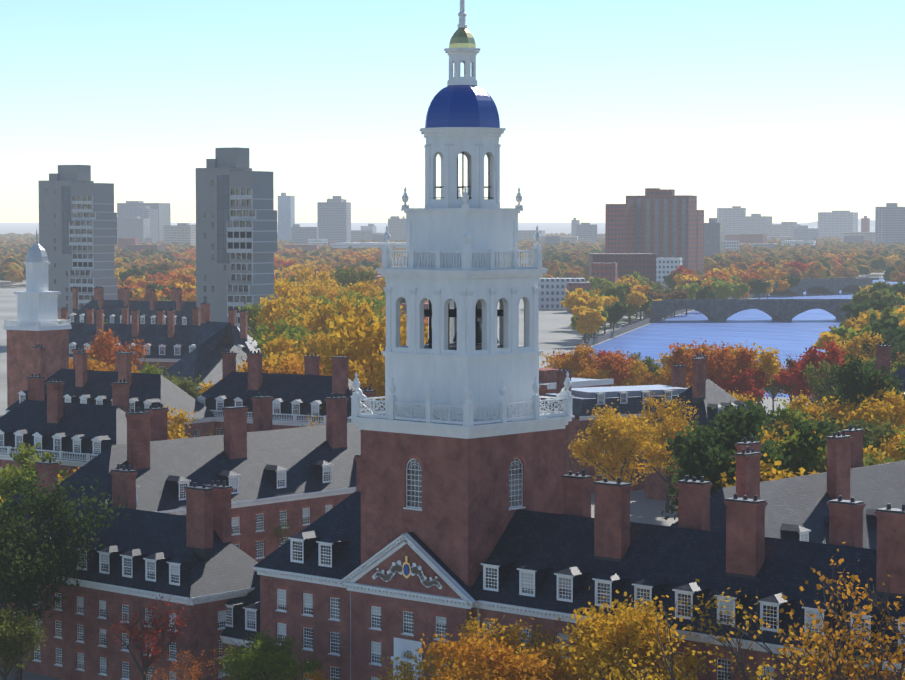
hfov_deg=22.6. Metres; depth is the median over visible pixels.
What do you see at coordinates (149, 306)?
house
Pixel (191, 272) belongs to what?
yellow tree
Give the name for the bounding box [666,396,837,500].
green tree
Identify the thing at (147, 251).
green tree
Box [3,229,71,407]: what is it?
bell tower
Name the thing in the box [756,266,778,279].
gold tree
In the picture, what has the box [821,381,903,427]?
yellow tree
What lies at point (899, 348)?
green tree
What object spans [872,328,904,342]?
green tree
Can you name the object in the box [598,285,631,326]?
olive tree
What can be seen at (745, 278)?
orange tree
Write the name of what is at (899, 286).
green tree
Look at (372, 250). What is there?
yellow tree
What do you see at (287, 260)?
gold tree
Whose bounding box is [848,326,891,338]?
green tree
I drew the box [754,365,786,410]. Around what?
olive tree
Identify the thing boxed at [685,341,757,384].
orange tree
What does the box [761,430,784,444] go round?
yellow tree
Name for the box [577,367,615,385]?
yellow tree
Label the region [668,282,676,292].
green tree
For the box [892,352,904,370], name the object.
olive tree
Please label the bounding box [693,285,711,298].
green tree
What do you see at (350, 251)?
orange tree
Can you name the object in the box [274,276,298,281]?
green tree
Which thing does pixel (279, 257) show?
yellow tree
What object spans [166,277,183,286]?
gold tree
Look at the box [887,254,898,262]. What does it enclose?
yellow tree
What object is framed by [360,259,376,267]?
green tree
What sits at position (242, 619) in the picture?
connector
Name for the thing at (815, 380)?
olive tree
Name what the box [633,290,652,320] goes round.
green tree
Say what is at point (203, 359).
house
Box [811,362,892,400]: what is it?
green tree
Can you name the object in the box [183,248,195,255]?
orange tree
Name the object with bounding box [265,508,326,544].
yellow-green tree
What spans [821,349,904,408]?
green tree
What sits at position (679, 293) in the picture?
brown tree
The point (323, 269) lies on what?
gold tree
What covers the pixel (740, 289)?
yellow-green tree
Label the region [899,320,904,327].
yellow tree
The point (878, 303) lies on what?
green tree
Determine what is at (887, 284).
olive tree
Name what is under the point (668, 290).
olive tree
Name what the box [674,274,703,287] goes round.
yellow tree
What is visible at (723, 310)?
bridge
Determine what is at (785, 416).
yellow-green tree
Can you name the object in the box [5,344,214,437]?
house
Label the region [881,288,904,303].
yellow-green tree
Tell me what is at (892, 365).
olive tree
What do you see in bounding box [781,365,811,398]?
orange tree
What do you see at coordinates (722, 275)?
orange tree
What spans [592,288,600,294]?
yellow tree
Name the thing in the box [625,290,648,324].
yellow tree
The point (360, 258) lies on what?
gold tree
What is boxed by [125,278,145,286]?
orange tree
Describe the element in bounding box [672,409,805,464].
green tree
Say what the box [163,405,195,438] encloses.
yellow tree
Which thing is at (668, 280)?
green tree
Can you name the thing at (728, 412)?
green tree
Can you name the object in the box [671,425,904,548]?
wing
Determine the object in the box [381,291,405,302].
green tree
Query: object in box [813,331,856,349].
yellow tree
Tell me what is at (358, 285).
yellow tree
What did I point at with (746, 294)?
gold tree
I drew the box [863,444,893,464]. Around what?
yellow tree
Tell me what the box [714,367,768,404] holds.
red tree
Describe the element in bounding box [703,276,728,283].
yellow-green tree
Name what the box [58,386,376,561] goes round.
range
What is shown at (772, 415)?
green tree
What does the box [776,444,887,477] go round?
olive tree
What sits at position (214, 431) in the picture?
olive tree
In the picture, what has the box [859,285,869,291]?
yellow tree
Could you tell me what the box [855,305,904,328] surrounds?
yellow tree
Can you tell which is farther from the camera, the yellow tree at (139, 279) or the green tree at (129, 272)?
the green tree at (129, 272)
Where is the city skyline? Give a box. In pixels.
[117,188,904,320]
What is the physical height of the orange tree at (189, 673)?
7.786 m
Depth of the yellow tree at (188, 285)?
961.93 m
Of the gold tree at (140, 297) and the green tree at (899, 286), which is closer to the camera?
the green tree at (899, 286)
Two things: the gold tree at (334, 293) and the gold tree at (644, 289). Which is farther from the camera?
the gold tree at (644, 289)
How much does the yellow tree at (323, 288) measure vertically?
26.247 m
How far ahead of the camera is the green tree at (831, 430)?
319.05 m
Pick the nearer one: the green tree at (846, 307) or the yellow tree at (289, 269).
the green tree at (846, 307)
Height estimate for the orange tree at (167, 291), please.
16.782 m
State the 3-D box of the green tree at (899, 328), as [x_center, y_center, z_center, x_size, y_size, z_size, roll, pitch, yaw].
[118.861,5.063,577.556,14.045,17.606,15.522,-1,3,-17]
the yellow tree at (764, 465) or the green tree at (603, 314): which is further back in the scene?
the green tree at (603, 314)
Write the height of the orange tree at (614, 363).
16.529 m
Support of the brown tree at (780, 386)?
on the ground
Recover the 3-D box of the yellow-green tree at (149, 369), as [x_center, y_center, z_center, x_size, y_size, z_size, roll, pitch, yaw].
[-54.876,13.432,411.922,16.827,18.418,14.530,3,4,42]
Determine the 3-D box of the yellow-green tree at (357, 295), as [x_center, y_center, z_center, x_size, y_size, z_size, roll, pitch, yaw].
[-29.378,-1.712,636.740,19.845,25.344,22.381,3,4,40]
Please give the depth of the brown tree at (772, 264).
1571.22 m
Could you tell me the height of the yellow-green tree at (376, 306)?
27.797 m
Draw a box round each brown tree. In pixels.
[115,250,132,258]
[117,286,137,298]
[123,274,156,285]
[147,262,174,275]
[155,293,183,300]
[645,290,669,298]
[665,288,688,316]
[680,279,701,285]
[717,261,729,267]
[736,256,752,262]
[765,260,775,267]
[769,354,801,403]
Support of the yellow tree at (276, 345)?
on the ground
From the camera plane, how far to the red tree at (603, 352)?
501.98 m
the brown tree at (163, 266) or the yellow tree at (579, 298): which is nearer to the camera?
the yellow tree at (579, 298)
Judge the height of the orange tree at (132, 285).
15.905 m
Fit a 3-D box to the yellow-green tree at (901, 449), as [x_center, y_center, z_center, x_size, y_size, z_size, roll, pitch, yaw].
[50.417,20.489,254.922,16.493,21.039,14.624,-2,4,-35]
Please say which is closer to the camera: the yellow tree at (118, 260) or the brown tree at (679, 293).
the brown tree at (679, 293)
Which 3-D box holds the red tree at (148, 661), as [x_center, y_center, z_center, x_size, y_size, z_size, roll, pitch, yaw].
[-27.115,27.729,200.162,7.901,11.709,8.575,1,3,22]
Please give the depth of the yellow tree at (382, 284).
960.82 m
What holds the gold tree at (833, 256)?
on the ground
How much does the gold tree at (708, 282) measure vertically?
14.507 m
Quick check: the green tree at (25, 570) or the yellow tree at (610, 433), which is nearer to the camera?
the green tree at (25, 570)
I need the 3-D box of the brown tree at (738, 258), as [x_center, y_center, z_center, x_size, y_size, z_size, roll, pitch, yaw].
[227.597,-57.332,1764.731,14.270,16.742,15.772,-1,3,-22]
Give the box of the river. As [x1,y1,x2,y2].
[589,278,904,397]
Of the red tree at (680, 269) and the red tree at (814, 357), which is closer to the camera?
the red tree at (814, 357)
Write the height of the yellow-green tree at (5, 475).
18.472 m
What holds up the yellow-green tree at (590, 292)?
on the ground
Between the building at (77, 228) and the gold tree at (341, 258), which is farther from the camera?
the gold tree at (341, 258)
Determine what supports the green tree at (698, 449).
on the ground
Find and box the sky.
[0,0,904,222]
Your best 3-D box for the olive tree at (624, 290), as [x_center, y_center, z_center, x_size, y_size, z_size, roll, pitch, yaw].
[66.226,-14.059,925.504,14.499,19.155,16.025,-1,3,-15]
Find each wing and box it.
[0,457,258,679]
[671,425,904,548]
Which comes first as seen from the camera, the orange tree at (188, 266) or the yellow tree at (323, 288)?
the yellow tree at (323, 288)
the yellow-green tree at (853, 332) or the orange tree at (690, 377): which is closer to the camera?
the orange tree at (690, 377)
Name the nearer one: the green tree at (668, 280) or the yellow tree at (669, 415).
the yellow tree at (669, 415)
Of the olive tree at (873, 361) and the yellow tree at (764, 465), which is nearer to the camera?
the yellow tree at (764, 465)
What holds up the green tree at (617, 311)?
on the ground
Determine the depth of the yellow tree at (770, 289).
1253.73 m
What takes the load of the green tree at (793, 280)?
on the ground
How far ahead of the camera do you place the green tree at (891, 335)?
548.28 m
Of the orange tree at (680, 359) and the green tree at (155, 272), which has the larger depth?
the green tree at (155, 272)
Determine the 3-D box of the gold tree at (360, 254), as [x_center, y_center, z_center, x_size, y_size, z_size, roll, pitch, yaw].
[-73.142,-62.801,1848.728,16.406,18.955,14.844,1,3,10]
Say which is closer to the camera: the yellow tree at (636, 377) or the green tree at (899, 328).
the yellow tree at (636, 377)
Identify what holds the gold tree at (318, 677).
on the ground
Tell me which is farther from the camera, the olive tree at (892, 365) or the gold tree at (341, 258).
the gold tree at (341, 258)
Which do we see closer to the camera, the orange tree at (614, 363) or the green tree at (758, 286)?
the orange tree at (614, 363)
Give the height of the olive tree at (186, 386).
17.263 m
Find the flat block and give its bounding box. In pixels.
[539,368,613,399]
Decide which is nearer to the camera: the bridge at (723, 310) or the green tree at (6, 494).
the green tree at (6, 494)
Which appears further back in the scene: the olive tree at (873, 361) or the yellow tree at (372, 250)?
the yellow tree at (372, 250)
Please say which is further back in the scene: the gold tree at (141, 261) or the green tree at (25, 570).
the gold tree at (141, 261)
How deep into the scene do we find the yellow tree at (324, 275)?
857.67 m
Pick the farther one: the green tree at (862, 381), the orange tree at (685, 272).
the orange tree at (685, 272)
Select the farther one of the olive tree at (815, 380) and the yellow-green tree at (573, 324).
the yellow-green tree at (573, 324)
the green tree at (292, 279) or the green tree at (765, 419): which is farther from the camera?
the green tree at (292, 279)
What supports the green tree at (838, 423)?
on the ground
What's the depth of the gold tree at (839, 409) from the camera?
359.46 m
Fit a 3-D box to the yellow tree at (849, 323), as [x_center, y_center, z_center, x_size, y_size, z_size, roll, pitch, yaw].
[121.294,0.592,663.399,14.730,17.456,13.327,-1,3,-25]
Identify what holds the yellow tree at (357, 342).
on the ground
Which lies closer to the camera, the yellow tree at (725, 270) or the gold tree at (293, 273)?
the gold tree at (293, 273)
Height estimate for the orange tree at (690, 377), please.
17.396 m
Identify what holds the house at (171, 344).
on the ground
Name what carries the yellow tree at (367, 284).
on the ground
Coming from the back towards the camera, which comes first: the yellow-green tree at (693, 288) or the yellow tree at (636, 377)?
the yellow-green tree at (693, 288)
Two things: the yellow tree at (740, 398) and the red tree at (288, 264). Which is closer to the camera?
the yellow tree at (740, 398)
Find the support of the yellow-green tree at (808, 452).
on the ground
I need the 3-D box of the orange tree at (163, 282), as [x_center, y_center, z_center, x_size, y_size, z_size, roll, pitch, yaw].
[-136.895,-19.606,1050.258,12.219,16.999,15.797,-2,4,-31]
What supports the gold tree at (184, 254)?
on the ground
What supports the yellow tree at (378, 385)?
on the ground
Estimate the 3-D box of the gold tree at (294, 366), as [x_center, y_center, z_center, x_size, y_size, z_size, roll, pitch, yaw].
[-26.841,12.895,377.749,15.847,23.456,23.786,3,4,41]
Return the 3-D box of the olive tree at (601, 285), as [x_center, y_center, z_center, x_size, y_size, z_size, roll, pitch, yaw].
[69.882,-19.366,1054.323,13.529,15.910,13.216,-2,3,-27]
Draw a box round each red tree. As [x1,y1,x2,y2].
[105,589,199,679]
[274,259,294,267]
[553,346,609,372]
[670,265,694,273]
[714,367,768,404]
[770,340,846,408]
[789,260,806,272]
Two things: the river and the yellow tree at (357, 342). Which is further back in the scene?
the river
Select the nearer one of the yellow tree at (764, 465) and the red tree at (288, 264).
the yellow tree at (764, 465)
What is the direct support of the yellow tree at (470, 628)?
on the ground
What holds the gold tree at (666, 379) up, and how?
on the ground
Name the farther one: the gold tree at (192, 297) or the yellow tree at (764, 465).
the gold tree at (192, 297)
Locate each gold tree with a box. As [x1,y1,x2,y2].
[69,354,134,372]
[106,364,141,372]
[129,290,144,300]
[130,258,147,264]
[155,292,185,300]
[163,266,190,271]
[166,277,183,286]
[169,268,189,274]
[179,252,189,257]
[182,279,195,288]
[184,291,195,301]
[237,348,330,375]
[283,258,298,262]
[285,248,295,252]
[285,266,314,283]
[299,665,342,679]
[307,267,334,278]
[310,262,332,269]
[327,288,385,301]
[337,255,355,264]
[353,251,371,257]
[354,254,375,262]
[415,628,566,679]
[541,343,599,378]
[630,284,651,318]
[638,368,690,387]
[703,279,716,289]
[728,266,744,272]
[730,271,745,277]
[740,286,750,298]
[753,542,904,679]
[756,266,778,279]
[766,419,793,438]
[767,269,786,279]
[775,279,788,296]
[823,398,904,420]
[826,254,837,258]
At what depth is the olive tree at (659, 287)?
1144.55 m
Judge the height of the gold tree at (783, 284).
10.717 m
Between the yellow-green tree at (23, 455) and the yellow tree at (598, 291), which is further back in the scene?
the yellow tree at (598, 291)
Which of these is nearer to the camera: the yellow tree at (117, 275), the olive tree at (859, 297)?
the olive tree at (859, 297)
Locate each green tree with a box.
[0,463,129,679]
[1,487,23,498]
[119,265,144,282]
[141,248,154,255]
[147,282,172,290]
[151,269,168,274]
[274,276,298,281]
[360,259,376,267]
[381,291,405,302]
[593,308,610,338]
[604,301,630,330]
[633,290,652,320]
[661,420,777,524]
[664,271,680,285]
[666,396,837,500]
[666,420,778,478]
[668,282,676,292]
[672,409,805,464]
[687,407,772,433]
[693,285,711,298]
[706,289,716,298]
[713,400,770,426]
[739,400,812,425]
[748,278,769,298]
[760,410,881,453]
[763,410,843,433]
[780,273,800,295]
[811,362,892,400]
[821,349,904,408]
[840,302,856,321]
[841,328,898,360]
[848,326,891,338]
[850,294,894,320]
[865,318,903,333]
[866,282,896,295]
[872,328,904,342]
[881,281,904,296]
[883,338,904,363]
[895,326,904,335]
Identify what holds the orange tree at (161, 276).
on the ground
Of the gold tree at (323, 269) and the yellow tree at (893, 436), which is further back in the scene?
the gold tree at (323, 269)
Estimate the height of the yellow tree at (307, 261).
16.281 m
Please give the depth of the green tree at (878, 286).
907.04 m
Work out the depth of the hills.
15685.87 m
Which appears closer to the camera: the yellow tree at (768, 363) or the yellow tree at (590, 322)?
the yellow tree at (768, 363)
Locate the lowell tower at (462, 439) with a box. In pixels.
[349,0,574,585]
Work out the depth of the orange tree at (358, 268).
1402.76 m
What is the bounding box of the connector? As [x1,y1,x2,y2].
[219,540,333,679]
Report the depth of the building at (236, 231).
618.36 m
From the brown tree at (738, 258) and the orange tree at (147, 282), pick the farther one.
the brown tree at (738, 258)
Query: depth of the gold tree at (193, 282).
996.32 m
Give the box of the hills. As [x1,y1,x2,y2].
[802,219,874,226]
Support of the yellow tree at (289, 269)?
on the ground
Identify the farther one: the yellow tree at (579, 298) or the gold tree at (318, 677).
the yellow tree at (579, 298)
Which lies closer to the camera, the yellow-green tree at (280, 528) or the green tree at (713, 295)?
the yellow-green tree at (280, 528)
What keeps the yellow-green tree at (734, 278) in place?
on the ground
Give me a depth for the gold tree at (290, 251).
2200.36 m
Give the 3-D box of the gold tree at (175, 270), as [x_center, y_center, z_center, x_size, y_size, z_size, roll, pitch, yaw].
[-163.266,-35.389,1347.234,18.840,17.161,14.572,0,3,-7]
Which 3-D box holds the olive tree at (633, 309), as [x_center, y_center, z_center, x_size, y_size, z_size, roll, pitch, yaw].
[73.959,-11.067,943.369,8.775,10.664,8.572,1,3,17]
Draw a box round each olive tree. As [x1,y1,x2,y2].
[0,604,47,679]
[159,369,204,398]
[199,428,223,436]
[329,264,376,289]
[591,281,611,290]
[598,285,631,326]
[601,282,631,326]
[625,303,638,324]
[625,352,661,381]
[632,281,656,313]
[645,281,663,289]
[656,288,670,293]
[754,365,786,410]
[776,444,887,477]
[800,360,844,408]
[850,288,896,305]
[862,356,894,373]
[863,357,875,369]
[865,419,904,454]
[866,306,904,326]
[871,281,894,287]
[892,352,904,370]
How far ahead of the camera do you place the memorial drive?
922.60 m
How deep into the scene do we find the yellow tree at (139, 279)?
1100.26 m
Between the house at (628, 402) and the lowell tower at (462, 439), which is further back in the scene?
the house at (628, 402)
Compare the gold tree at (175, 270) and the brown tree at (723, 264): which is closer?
the gold tree at (175, 270)
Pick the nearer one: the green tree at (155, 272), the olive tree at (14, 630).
the olive tree at (14, 630)
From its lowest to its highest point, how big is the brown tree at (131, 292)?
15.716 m
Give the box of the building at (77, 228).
[38,165,117,317]
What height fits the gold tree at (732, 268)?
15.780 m
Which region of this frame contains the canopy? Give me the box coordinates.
[0,233,904,281]
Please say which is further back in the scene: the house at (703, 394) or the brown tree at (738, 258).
the brown tree at (738, 258)
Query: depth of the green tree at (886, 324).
589.38 m
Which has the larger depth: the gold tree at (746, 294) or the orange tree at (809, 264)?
the orange tree at (809, 264)
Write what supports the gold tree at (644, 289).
on the ground
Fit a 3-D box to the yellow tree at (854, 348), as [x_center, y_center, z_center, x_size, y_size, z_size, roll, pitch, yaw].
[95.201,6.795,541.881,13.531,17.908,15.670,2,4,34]
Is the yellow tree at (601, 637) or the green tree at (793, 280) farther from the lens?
the green tree at (793, 280)
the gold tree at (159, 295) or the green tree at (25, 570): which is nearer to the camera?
the green tree at (25, 570)
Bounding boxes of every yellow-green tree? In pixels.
[0,442,69,497]
[0,464,84,502]
[138,362,193,393]
[212,628,323,679]
[238,294,296,339]
[248,319,330,358]
[249,324,336,361]
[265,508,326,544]
[280,295,373,334]
[302,286,385,328]
[325,289,385,322]
[563,289,604,300]
[569,308,601,342]
[589,276,613,288]
[590,298,607,337]
[620,271,648,281]
[677,282,699,314]
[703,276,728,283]
[711,281,733,298]
[729,275,741,283]
[729,282,749,298]
[739,399,835,435]
[764,427,826,477]
[828,325,863,339]
[847,325,874,340]
[863,431,904,465]
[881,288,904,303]
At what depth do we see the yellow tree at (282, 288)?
654.40 m
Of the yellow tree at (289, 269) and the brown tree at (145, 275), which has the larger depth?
the yellow tree at (289, 269)
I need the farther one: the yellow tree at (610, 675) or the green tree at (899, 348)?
the green tree at (899, 348)
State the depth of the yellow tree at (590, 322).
780.70 m
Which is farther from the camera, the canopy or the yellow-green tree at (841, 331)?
the canopy
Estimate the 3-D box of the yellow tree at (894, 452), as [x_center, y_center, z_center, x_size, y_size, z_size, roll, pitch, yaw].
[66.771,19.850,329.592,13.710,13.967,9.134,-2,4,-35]
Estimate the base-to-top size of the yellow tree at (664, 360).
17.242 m
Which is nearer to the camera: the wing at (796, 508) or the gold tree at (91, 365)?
the wing at (796, 508)
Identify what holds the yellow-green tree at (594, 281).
on the ground
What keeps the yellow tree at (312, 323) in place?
on the ground
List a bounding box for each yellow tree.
[115,257,122,263]
[115,270,123,284]
[129,276,149,284]
[135,287,157,297]
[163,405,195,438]
[168,425,191,439]
[176,282,195,290]
[182,268,194,275]
[198,352,273,395]
[248,289,356,337]
[260,274,315,304]
[260,323,372,360]
[269,343,374,385]
[274,253,284,260]
[274,295,379,338]
[277,264,303,278]
[295,266,342,298]
[297,276,343,301]
[297,407,324,427]
[303,305,449,388]
[304,259,322,264]
[324,277,381,300]
[344,279,405,321]
[348,344,384,404]
[362,247,377,254]
[369,275,385,290]
[373,610,556,679]
[508,586,710,679]
[560,288,603,340]
[566,399,674,484]
[571,305,606,346]
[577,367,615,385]
[578,653,637,679]
[589,579,902,679]
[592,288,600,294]
[599,357,647,385]
[601,295,618,333]
[613,275,644,285]
[623,391,698,512]
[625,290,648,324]
[653,344,692,386]
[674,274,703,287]
[676,453,826,507]
[700,340,786,390]
[705,268,731,282]
[728,388,756,403]
[755,423,832,456]
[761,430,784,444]
[766,279,775,298]
[783,390,848,427]
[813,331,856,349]
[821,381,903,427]
[822,387,904,437]
[825,331,886,367]
[843,312,866,328]
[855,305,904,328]
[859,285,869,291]
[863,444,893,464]
[874,431,904,461]
[875,420,904,457]
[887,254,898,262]
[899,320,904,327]
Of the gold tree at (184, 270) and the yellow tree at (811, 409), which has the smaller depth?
the yellow tree at (811, 409)
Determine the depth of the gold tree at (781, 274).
1375.81 m
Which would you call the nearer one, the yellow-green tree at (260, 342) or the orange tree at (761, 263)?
the yellow-green tree at (260, 342)
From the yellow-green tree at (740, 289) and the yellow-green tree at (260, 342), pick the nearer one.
the yellow-green tree at (260, 342)
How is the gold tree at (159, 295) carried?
on the ground
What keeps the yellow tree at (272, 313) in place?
on the ground
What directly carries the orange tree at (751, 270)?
on the ground
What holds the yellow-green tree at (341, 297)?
on the ground
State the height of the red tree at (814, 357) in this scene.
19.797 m
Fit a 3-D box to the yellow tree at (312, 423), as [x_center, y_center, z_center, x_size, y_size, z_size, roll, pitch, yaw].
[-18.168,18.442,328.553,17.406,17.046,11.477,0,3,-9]
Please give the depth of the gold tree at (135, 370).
440.55 m
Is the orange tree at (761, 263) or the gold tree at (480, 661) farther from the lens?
the orange tree at (761, 263)
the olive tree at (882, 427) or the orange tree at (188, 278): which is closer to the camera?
the olive tree at (882, 427)
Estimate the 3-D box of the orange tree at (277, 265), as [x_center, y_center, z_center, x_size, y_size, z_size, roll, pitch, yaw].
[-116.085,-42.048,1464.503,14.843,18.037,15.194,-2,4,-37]
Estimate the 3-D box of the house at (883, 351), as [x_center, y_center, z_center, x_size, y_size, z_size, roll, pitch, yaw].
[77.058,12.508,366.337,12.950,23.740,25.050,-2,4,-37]
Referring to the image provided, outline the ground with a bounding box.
[0,222,904,679]
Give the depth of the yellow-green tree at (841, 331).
637.16 m
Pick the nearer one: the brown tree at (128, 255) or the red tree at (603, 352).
the red tree at (603, 352)
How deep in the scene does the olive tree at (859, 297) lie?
859.27 m
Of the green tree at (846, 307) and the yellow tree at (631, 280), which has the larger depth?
the yellow tree at (631, 280)
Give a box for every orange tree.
[69,329,150,368]
[123,283,144,289]
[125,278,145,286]
[142,641,234,679]
[144,279,167,288]
[144,280,170,286]
[151,272,172,280]
[160,286,194,295]
[171,271,195,283]
[181,264,195,270]
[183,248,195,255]
[274,261,282,267]
[340,266,364,273]
[345,249,355,253]
[590,348,640,385]
[664,338,741,385]
[672,269,698,282]
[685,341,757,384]
[686,348,747,387]
[706,271,729,281]
[740,272,762,293]
[745,268,757,273]
[749,260,769,267]
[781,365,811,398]
[805,261,818,270]
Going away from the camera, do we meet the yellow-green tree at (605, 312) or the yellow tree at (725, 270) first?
the yellow-green tree at (605, 312)
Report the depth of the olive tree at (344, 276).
895.61 m
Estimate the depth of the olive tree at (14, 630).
201.19 m
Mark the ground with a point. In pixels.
(556, 332)
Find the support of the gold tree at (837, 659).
on the ground
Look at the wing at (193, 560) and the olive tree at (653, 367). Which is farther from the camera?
the olive tree at (653, 367)
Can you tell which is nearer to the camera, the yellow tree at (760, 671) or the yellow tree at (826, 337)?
the yellow tree at (760, 671)
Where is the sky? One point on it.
(783, 110)
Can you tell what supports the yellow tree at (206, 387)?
on the ground
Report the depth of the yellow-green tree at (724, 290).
1129.86 m
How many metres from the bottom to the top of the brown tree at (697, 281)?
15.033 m
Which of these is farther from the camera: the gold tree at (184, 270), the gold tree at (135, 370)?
the gold tree at (184, 270)
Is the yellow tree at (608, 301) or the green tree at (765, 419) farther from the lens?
the yellow tree at (608, 301)
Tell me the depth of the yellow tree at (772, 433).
284.29 m
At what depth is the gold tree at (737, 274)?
1390.25 m
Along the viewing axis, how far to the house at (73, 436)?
295.58 m
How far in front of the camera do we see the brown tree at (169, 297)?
896.94 m
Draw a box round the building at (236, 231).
[196,147,277,334]
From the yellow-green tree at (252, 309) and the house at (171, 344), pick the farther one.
the yellow-green tree at (252, 309)
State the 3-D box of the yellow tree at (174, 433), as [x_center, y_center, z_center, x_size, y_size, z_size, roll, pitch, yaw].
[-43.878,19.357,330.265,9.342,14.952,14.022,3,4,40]
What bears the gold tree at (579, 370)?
on the ground
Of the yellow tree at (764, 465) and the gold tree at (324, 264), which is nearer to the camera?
the yellow tree at (764, 465)
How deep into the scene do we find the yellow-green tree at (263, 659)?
188.82 m
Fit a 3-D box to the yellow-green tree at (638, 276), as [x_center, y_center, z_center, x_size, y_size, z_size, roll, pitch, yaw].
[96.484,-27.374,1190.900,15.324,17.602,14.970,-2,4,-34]
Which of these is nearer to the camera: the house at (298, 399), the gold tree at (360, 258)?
the house at (298, 399)
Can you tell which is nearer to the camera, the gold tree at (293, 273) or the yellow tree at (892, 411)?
the yellow tree at (892, 411)
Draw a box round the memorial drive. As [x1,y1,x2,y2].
[582,274,869,346]
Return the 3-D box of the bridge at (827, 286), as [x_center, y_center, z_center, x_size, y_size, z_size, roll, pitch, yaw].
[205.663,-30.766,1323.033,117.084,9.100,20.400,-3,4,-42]
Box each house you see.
[0,373,130,479]
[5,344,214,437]
[58,306,263,372]
[68,286,195,324]
[163,301,247,391]
[196,349,384,434]
[540,363,687,492]
[645,352,748,500]
[875,342,904,399]
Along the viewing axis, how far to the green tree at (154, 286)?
979.65 m
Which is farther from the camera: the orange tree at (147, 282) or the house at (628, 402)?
the orange tree at (147, 282)
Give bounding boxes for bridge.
[643,299,851,321]
[748,278,878,297]
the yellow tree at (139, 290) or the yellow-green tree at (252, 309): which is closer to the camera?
the yellow-green tree at (252, 309)
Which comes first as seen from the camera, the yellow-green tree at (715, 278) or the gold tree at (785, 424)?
the gold tree at (785, 424)
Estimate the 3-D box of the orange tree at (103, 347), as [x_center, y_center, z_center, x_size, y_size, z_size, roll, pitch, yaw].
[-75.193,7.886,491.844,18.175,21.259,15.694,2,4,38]
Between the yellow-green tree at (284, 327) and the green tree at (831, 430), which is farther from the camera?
the yellow-green tree at (284, 327)
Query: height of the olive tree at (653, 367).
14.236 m
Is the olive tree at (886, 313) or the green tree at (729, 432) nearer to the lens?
the green tree at (729, 432)
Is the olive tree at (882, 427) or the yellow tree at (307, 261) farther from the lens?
the yellow tree at (307, 261)
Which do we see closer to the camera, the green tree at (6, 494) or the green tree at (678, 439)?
the green tree at (6, 494)
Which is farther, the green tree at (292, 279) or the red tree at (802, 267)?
the red tree at (802, 267)
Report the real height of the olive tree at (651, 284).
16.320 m
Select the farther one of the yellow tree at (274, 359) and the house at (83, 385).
the yellow tree at (274, 359)

